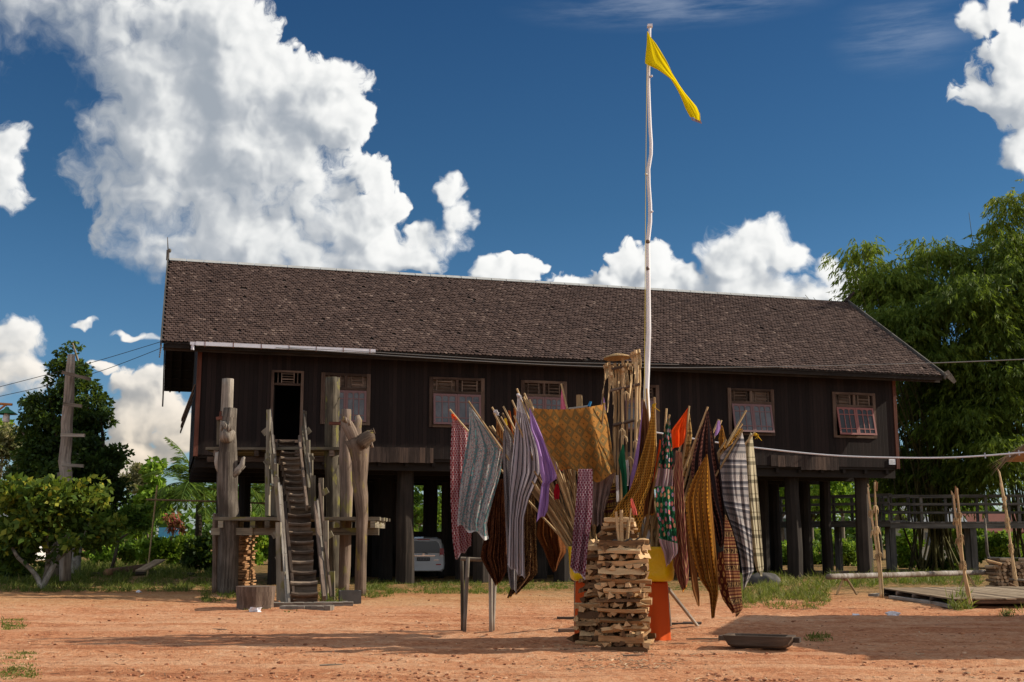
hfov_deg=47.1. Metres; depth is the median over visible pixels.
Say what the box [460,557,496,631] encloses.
drying rack
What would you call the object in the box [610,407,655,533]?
hanging cloth
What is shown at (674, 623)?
loose board
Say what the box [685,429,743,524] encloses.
bamboo stick
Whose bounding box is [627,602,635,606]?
firewood stick
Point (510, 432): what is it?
bamboo stick
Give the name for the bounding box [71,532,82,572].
bare trunk
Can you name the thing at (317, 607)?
plank slab
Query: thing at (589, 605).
firewood stick
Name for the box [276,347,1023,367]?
overhead wire
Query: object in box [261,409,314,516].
log stair
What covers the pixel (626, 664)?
wood chips
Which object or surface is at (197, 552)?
bush
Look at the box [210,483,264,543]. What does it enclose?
coconut palm
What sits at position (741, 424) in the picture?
bamboo stick
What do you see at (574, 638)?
firewood stick
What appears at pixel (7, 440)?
thin tree
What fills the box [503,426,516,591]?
hanging cloth
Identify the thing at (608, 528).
firewood stick
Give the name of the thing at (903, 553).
bush
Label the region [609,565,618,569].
firewood stick
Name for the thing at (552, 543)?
hanging cloth
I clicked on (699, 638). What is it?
dry twig
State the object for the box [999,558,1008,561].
stacked log
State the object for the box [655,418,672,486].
hanging cloth
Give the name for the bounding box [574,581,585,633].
draped drum
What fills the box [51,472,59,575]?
bare trunk
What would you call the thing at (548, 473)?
hanging cloth
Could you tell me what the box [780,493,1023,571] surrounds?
raised walkway
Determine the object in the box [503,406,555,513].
bamboo stick
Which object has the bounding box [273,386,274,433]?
door
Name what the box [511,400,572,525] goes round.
bamboo stick
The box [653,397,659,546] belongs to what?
bamboo stick
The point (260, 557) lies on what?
bush
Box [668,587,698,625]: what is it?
prop pole
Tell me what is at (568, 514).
bamboo stick
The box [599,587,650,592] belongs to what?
firewood stick
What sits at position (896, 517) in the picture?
house
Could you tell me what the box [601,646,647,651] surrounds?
firewood stick
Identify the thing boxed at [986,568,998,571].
stacked log
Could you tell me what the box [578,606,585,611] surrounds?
firewood stick
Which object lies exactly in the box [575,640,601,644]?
firewood stick
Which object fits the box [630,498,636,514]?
hanging cloth
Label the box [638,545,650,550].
firewood stick
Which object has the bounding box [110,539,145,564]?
bush
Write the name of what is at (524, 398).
bamboo stick
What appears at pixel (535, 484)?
bamboo stick
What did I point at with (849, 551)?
bush
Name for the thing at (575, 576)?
yellow tub
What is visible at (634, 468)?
hanging cloth
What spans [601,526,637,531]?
firewood stick
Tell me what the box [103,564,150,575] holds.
fallen log
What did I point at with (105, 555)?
bush
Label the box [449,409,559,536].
bamboo stick
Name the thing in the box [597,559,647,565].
firewood stick
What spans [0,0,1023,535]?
sky
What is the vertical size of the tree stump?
0.570 m
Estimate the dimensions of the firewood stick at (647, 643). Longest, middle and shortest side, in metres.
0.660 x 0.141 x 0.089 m
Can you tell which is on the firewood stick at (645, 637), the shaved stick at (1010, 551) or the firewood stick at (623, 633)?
the firewood stick at (623, 633)
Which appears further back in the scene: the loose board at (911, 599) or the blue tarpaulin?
the blue tarpaulin
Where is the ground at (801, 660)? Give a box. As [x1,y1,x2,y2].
[0,539,1023,681]
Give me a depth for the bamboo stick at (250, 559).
36.22 m
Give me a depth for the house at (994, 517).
92.39 m
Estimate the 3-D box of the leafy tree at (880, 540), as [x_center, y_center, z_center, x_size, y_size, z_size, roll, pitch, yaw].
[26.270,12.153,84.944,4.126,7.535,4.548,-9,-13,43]
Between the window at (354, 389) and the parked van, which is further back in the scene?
the parked van
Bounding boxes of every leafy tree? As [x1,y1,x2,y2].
[414,485,441,531]
[779,487,784,543]
[783,485,840,544]
[810,481,870,537]
[848,478,900,560]
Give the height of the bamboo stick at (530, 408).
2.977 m
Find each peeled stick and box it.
[615,512,619,540]
[619,510,623,540]
[625,520,629,539]
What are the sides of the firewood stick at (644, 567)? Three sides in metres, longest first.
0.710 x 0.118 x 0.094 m
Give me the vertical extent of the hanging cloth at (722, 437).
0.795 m
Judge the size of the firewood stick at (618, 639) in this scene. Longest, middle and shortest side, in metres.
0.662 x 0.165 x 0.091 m
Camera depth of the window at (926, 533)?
86.73 m
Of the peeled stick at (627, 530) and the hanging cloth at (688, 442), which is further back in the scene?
the hanging cloth at (688, 442)
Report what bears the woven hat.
on the bamboo rack at (622, 369)
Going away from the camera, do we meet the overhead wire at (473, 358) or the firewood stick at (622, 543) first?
the firewood stick at (622, 543)
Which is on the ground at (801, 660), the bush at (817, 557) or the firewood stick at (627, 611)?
the bush at (817, 557)
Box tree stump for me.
[236,585,275,609]
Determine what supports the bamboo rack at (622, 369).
hanging from the flagpole
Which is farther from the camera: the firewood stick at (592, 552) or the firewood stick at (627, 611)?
the firewood stick at (592, 552)
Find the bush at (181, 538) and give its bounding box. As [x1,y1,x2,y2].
[169,531,193,563]
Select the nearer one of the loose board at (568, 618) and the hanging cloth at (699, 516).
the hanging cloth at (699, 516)
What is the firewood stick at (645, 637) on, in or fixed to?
on the firewood stick
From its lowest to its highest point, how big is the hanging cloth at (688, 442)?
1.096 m
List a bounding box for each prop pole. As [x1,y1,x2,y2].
[574,581,575,625]
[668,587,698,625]
[668,592,671,625]
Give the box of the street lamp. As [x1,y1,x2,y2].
[0,403,17,422]
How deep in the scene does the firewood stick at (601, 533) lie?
17.80 m
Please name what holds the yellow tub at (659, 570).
on the draped drum at (658, 614)
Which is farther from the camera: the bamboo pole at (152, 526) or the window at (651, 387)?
the bamboo pole at (152, 526)
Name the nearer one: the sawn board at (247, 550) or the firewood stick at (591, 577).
the firewood stick at (591, 577)
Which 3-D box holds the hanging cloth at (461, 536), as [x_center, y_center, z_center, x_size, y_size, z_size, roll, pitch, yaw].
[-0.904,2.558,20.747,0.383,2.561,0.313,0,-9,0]
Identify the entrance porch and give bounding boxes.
[205,377,389,595]
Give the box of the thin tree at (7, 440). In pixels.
[0,421,22,477]
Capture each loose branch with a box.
[986,559,1001,564]
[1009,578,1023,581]
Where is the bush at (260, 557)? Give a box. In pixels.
[251,511,268,564]
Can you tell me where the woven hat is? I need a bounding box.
[603,353,630,360]
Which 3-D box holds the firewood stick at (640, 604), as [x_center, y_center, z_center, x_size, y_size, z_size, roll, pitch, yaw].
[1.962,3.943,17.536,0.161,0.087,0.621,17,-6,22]
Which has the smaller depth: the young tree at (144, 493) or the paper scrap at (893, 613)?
the paper scrap at (893, 613)
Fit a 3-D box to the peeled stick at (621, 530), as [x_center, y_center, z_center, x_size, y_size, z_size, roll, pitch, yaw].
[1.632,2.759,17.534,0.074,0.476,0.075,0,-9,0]
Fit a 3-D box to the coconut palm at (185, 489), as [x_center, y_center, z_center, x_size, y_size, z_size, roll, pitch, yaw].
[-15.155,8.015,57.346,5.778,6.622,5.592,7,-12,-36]
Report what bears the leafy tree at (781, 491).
on the ground at (801, 660)
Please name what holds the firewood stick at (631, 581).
on the firewood stick
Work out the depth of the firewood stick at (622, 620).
17.25 m
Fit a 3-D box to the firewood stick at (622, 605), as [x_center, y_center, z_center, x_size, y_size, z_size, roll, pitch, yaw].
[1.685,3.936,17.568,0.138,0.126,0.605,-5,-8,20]
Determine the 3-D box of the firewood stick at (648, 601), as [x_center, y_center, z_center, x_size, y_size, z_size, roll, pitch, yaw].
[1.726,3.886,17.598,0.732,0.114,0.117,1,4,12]
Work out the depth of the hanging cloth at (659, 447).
19.45 m
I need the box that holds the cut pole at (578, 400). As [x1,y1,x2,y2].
[576,395,581,406]
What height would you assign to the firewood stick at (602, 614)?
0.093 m
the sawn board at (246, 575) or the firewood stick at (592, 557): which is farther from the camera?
the sawn board at (246, 575)
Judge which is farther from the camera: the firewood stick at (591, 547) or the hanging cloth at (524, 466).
the hanging cloth at (524, 466)
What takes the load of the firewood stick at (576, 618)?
on the firewood stick at (584, 623)
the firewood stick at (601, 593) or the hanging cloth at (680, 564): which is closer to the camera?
the firewood stick at (601, 593)
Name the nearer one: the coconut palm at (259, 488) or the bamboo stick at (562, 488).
the bamboo stick at (562, 488)
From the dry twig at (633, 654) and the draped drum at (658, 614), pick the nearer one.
the dry twig at (633, 654)
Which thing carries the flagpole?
on the ground at (801, 660)
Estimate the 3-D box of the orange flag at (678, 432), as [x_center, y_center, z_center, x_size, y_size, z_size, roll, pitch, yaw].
[2.791,1.463,19.596,0.240,0.730,0.316,-7,-12,38]
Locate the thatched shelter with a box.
[990,444,1023,474]
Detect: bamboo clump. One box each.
[805,235,1023,570]
[908,178,1023,561]
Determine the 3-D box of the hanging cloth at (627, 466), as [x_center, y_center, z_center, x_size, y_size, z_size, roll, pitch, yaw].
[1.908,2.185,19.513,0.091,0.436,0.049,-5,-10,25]
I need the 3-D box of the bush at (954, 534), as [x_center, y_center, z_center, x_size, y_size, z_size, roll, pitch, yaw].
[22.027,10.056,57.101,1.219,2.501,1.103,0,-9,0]
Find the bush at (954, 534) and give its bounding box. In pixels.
[952,528,976,544]
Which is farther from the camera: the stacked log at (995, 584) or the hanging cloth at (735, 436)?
the stacked log at (995, 584)
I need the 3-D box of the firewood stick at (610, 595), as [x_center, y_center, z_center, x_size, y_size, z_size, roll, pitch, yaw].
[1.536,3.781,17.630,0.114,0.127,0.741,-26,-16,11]
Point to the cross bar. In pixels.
(195, 500)
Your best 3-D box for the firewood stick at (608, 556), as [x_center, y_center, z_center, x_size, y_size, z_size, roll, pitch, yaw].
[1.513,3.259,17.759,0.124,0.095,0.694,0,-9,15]
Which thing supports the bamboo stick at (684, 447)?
in the yellow tub at (659, 570)
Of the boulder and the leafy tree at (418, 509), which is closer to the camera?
the boulder
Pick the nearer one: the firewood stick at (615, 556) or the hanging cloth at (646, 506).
the firewood stick at (615, 556)
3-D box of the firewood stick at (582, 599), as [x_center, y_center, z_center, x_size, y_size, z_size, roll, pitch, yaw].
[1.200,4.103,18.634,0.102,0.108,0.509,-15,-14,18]
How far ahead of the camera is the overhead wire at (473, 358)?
39.45 m
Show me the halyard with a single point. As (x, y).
(645, 237)
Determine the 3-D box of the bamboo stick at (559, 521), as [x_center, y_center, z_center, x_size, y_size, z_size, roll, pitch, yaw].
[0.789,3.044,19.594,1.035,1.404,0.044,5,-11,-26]
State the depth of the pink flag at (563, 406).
20.29 m
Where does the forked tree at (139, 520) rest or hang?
on the ground at (801, 660)
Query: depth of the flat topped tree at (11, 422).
74.46 m
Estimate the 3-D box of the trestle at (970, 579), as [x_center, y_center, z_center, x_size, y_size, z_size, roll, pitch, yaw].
[14.571,7.710,37.677,0.661,0.541,0.241,0,-9,0]
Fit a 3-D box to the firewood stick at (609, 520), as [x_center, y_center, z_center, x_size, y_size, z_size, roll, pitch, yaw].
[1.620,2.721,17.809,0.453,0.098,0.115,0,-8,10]
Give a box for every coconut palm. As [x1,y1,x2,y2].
[139,436,264,571]
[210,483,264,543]
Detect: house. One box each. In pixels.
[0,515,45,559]
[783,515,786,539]
[893,506,966,559]
[962,514,1023,558]
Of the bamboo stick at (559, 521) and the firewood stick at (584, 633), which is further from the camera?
the bamboo stick at (559, 521)
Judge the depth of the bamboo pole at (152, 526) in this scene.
51.34 m
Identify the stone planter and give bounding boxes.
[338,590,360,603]
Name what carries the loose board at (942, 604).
on the ground at (801, 660)
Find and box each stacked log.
[984,565,995,568]
[985,572,995,574]
[985,578,996,582]
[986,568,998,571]
[988,575,999,578]
[989,558,999,561]
[989,582,1000,585]
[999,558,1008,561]
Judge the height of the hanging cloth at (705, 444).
2.304 m
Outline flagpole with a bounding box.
[643,24,652,544]
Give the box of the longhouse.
[159,237,955,584]
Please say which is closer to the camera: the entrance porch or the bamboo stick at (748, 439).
the bamboo stick at (748, 439)
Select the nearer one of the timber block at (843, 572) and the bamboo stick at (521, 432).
the bamboo stick at (521, 432)
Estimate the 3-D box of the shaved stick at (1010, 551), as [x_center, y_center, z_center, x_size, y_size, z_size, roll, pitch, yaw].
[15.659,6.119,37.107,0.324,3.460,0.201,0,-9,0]
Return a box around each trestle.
[835,578,857,594]
[959,575,976,586]
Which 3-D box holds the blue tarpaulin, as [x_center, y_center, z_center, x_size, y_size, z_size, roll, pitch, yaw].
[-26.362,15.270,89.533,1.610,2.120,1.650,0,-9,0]
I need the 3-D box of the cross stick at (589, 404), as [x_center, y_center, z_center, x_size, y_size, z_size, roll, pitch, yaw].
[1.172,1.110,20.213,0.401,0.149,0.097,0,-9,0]
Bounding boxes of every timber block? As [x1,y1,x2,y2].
[828,571,856,573]
[882,569,914,571]
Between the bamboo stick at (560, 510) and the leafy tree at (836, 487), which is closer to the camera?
the bamboo stick at (560, 510)
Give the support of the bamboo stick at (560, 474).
in the yellow tub at (575, 576)
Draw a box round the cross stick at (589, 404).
[568,401,591,408]
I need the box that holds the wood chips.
[12,610,1011,681]
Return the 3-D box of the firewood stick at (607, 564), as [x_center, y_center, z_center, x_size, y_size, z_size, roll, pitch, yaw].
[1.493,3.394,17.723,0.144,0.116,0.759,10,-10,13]
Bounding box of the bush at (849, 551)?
[818,533,856,565]
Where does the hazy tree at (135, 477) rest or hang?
on the ground at (801, 660)
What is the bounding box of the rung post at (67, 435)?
[58,354,90,580]
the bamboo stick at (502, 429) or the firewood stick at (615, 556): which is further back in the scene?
the bamboo stick at (502, 429)
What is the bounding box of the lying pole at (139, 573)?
[91,571,156,575]
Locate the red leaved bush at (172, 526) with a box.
[160,507,187,564]
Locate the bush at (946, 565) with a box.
[924,557,958,570]
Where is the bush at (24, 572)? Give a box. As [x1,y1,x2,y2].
[0,550,37,579]
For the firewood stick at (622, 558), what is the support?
on the firewood stick at (624, 563)
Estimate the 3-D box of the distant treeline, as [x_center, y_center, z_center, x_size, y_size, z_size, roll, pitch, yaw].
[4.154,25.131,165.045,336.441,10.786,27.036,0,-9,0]
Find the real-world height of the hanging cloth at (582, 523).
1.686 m
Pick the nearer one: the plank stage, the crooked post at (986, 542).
the plank stage
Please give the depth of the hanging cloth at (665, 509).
18.79 m
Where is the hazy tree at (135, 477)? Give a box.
[118,462,166,538]
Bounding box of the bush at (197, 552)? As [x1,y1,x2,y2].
[179,531,211,571]
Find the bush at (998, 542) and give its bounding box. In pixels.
[977,529,1023,563]
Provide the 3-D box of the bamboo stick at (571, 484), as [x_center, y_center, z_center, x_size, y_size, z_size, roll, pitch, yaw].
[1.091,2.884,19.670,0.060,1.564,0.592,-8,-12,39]
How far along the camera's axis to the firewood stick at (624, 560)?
17.66 m
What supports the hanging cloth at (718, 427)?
hanging from the bamboo stick at (713, 432)
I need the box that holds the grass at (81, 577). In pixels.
[0,553,1022,679]
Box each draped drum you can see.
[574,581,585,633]
[645,582,670,640]
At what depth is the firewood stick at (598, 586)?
17.43 m
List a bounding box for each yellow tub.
[568,546,586,580]
[647,547,673,581]
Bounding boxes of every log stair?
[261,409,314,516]
[271,475,334,601]
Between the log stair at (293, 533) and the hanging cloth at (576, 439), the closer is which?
the hanging cloth at (576, 439)
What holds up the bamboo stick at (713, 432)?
in the yellow tub at (659, 570)
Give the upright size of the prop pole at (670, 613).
0.924 m
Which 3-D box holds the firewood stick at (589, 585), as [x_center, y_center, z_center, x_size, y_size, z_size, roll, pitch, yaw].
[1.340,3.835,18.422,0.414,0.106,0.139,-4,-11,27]
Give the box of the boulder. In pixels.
[748,572,780,584]
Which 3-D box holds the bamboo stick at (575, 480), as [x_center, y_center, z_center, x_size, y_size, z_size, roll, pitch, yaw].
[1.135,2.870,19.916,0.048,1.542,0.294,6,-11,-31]
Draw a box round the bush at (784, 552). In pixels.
[782,540,786,564]
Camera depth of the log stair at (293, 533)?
31.32 m
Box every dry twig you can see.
[320,664,341,665]
[623,654,644,655]
[686,638,717,639]
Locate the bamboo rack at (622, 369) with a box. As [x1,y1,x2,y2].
[602,349,641,504]
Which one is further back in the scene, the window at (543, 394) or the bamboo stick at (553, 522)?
the window at (543, 394)
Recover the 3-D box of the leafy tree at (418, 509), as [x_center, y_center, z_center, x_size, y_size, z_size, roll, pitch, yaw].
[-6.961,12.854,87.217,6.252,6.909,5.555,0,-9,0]
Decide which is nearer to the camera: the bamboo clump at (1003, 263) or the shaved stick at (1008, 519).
the shaved stick at (1008, 519)
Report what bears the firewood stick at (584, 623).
on the firewood stick
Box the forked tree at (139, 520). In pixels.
[101,502,154,567]
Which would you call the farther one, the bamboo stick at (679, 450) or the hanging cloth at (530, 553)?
the hanging cloth at (530, 553)
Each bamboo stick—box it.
[248,539,252,580]
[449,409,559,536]
[468,401,570,542]
[488,426,540,485]
[491,407,568,544]
[493,412,567,549]
[500,416,571,546]
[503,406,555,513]
[504,424,569,529]
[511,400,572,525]
[514,415,564,527]
[516,388,571,538]
[523,393,558,472]
[523,396,572,511]
[529,399,565,487]
[531,406,573,523]
[531,481,571,542]
[533,471,572,526]
[533,490,568,546]
[537,475,572,538]
[549,489,572,523]
[550,483,572,530]
[555,481,571,533]
[557,481,571,519]
[560,383,596,538]
[562,474,574,516]
[563,498,572,534]
[565,470,573,527]
[567,469,574,506]
[571,469,575,505]
[573,470,576,490]
[592,394,603,536]
[593,403,604,538]
[644,414,669,537]
[646,388,656,531]
[650,516,652,546]
[652,407,708,546]
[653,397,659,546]
[654,413,689,536]
[655,435,662,546]
[664,408,667,428]
[682,406,689,464]
[684,419,718,494]
[684,423,742,504]
[684,440,696,486]
[684,473,691,503]
[685,410,746,521]
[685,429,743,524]
[685,431,755,517]
[685,439,726,510]
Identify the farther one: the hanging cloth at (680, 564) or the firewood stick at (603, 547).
the hanging cloth at (680, 564)
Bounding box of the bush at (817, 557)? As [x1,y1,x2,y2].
[812,538,821,564]
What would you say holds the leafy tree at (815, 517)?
on the ground at (801, 660)
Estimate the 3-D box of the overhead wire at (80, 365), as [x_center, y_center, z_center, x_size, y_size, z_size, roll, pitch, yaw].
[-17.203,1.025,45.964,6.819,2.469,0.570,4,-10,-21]
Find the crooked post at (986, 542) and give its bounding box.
[984,518,989,562]
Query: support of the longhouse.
on the ground at (801, 660)
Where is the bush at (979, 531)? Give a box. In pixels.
[944,528,987,563]
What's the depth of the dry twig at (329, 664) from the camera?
15.29 m
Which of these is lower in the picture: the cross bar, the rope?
the cross bar
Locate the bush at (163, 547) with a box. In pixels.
[135,536,181,568]
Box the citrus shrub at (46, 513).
[0,470,131,588]
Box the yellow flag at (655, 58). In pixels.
[645,31,701,123]
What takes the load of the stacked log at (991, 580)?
on the stacked log at (995, 584)
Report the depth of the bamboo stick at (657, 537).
19.36 m
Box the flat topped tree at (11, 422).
[0,417,14,478]
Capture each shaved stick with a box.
[867,484,881,597]
[873,480,883,597]
[951,491,972,602]
[998,469,1018,585]
[999,482,1015,584]
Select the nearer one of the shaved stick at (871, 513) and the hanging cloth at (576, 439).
the hanging cloth at (576, 439)
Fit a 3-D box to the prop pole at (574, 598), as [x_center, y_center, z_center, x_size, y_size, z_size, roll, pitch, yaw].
[1.142,4.719,21.118,0.060,1.004,2.042,0,-9,3]
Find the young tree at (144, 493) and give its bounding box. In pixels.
[120,455,172,563]
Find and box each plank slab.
[274,601,352,606]
[279,605,333,610]
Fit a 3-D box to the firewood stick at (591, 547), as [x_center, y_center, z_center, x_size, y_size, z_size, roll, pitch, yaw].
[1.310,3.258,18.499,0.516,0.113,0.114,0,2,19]
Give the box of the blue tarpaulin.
[158,527,178,537]
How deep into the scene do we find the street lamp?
46.09 m
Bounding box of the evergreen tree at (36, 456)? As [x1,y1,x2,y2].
[1,340,134,560]
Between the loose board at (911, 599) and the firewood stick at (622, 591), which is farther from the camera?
the loose board at (911, 599)
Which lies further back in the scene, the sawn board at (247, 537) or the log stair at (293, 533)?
the sawn board at (247, 537)
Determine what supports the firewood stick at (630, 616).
on the firewood stick at (622, 620)
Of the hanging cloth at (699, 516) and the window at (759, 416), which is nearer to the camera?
the hanging cloth at (699, 516)
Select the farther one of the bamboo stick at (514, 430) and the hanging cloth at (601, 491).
the bamboo stick at (514, 430)
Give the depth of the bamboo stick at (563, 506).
19.92 m
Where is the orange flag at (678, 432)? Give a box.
[671,408,687,447]
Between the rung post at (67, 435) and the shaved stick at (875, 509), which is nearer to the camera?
the shaved stick at (875, 509)
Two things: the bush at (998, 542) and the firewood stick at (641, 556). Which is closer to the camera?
the firewood stick at (641, 556)
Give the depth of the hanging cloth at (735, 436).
19.93 m
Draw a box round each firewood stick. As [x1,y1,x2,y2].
[567,632,579,641]
[573,615,580,621]
[574,602,598,608]
[575,621,597,625]
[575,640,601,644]
[578,586,587,592]
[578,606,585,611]
[578,611,599,618]
[579,630,594,635]
[580,597,590,602]
[584,582,595,588]
[584,591,598,597]
[585,573,601,579]
[586,565,597,568]
[587,554,598,560]
[588,539,598,543]
[588,544,600,550]
[588,550,596,554]
[588,626,597,630]
[591,569,597,575]
[591,635,597,640]
[594,582,603,589]
[594,629,605,635]
[596,598,640,602]
[597,530,606,537]
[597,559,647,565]
[597,591,607,597]
[597,608,646,613]
[598,548,641,553]
[598,567,644,574]
[598,605,641,612]
[598,612,608,616]
[598,635,643,643]
[599,540,644,546]
[599,544,606,551]
[599,555,607,559]
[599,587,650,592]
[600,533,636,539]
[600,577,651,584]
[600,582,608,587]
[600,617,650,623]
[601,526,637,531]
[601,626,647,632]
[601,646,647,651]
[602,525,625,531]
[602,559,645,564]
[603,588,640,593]
[603,597,651,604]
[603,634,647,640]
[604,517,633,523]
[605,553,614,559]
[605,562,611,568]
[606,642,614,646]
[607,581,616,587]
[607,632,620,635]
[608,591,615,598]
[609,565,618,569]
[610,612,620,616]
[611,553,623,559]
[614,623,624,629]
[617,602,626,608]
[619,554,626,560]
[619,633,655,638]
[620,630,626,636]
[624,538,648,544]
[625,582,632,586]
[626,613,636,618]
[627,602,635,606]
[629,593,641,597]
[629,631,636,636]
[633,564,642,568]
[635,553,650,558]
[636,602,648,607]
[636,628,650,638]
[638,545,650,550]
[639,592,647,597]
[640,563,648,570]
[642,639,653,648]
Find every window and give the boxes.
[320,372,370,424]
[429,376,484,427]
[521,380,566,426]
[624,384,659,431]
[727,388,774,435]
[832,392,876,438]
[925,532,929,545]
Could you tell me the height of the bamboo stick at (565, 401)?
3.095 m
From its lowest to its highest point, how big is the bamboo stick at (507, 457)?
3.057 m
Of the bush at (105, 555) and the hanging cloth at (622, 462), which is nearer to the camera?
the hanging cloth at (622, 462)
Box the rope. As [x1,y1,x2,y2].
[656,432,1023,458]
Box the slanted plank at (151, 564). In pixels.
[135,559,164,571]
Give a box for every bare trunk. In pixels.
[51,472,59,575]
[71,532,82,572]
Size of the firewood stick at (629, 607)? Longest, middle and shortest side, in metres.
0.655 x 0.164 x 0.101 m
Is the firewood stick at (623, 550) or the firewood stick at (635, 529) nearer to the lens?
the firewood stick at (623, 550)
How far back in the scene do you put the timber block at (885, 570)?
54.27 m
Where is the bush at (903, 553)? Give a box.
[896,529,925,567]
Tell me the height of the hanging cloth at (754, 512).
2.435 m
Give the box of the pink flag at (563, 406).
[560,389,565,408]
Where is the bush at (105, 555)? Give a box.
[82,545,116,565]
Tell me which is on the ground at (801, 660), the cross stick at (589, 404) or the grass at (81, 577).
the grass at (81, 577)
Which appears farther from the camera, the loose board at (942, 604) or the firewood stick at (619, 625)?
the loose board at (942, 604)
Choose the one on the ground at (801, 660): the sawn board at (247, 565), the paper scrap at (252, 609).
the paper scrap at (252, 609)
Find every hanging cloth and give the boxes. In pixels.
[450,417,471,559]
[457,407,502,539]
[481,479,506,585]
[496,420,502,446]
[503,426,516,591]
[507,410,513,443]
[507,486,537,597]
[508,397,539,578]
[529,408,556,521]
[533,404,615,481]
[536,504,565,571]
[553,484,559,499]
[570,469,592,579]
[592,473,614,525]
[604,483,615,522]
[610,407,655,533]
[616,475,618,501]
[618,444,626,501]
[626,460,629,485]
[629,409,642,489]
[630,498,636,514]
[637,401,648,466]
[643,477,654,518]
[653,440,660,479]
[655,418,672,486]
[656,486,677,566]
[673,451,688,591]
[683,414,691,476]
[685,454,717,617]
[685,513,699,605]
[691,411,724,546]
[714,420,720,436]
[717,551,734,612]
[718,426,726,452]
[720,433,753,589]
[724,428,741,450]
[724,515,742,616]
[745,433,763,575]
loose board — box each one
[557,617,573,619]
[558,628,573,631]
[672,622,700,624]
[868,593,892,596]
[889,596,931,603]
[922,599,952,608]
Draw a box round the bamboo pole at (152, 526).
[147,485,157,574]
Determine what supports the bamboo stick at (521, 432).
in the yellow tub at (575, 576)
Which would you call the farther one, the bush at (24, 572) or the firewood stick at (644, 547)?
the bush at (24, 572)
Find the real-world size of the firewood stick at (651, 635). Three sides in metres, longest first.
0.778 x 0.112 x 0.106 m
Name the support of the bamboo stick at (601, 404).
in the yellow tub at (575, 576)
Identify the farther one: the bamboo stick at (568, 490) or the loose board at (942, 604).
the loose board at (942, 604)
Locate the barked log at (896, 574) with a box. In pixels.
[825,570,985,579]
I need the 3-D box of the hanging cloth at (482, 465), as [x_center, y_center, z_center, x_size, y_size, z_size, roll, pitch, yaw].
[-0.550,2.289,20.402,0.795,2.306,0.257,0,-9,0]
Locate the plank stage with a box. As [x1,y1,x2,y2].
[883,586,1023,607]
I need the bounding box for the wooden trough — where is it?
[718,633,800,648]
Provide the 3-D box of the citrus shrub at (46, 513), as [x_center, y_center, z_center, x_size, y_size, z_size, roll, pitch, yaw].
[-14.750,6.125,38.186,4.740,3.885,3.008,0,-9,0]
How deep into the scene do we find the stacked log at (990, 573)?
37.85 m
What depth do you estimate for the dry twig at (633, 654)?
16.53 m
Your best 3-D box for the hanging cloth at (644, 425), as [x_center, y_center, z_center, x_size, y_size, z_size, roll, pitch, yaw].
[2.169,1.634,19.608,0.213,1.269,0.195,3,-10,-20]
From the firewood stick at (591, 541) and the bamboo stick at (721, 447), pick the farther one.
the bamboo stick at (721, 447)
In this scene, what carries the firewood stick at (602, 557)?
on the firewood stick at (624, 560)
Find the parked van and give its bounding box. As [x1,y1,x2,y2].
[414,537,444,577]
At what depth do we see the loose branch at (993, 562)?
37.52 m
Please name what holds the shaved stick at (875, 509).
on the ground at (801, 660)
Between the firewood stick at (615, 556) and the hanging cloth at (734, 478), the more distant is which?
the hanging cloth at (734, 478)
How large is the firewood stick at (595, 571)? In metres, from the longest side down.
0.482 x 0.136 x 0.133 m
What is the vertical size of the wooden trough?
0.190 m
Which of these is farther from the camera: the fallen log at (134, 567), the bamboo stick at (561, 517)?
the fallen log at (134, 567)
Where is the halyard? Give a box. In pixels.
[644,77,646,398]
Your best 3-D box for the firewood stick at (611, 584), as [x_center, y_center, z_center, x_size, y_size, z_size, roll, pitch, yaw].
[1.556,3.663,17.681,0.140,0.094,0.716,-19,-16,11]
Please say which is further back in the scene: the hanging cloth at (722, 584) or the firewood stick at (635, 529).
the hanging cloth at (722, 584)
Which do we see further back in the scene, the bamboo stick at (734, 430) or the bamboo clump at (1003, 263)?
the bamboo clump at (1003, 263)
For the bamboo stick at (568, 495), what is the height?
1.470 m
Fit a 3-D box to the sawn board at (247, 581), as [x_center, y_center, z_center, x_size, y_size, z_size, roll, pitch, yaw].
[-8.450,7.526,36.737,0.520,0.044,1.800,-1,-9,1]
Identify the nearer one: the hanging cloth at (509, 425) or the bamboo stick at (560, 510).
the bamboo stick at (560, 510)
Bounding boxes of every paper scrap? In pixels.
[249,607,261,611]
[885,611,900,615]
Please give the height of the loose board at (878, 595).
0.070 m
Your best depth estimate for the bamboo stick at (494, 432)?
20.66 m
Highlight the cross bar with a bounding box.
[146,499,264,503]
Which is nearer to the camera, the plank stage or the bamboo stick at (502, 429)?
the bamboo stick at (502, 429)
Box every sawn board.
[238,574,255,576]
[238,580,256,583]
[239,537,255,538]
[239,550,256,551]
[239,564,256,566]
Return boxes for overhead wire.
[0,342,158,386]
[2,347,162,395]
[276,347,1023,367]
[289,347,678,364]
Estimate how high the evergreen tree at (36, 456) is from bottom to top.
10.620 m
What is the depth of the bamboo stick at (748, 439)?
19.99 m
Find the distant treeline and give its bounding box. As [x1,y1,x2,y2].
[3,493,1021,549]
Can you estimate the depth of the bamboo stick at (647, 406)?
19.70 m
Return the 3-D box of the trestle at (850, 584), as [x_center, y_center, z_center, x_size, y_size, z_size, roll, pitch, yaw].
[9.741,7.152,34.335,0.661,0.541,0.241,0,-9,0]

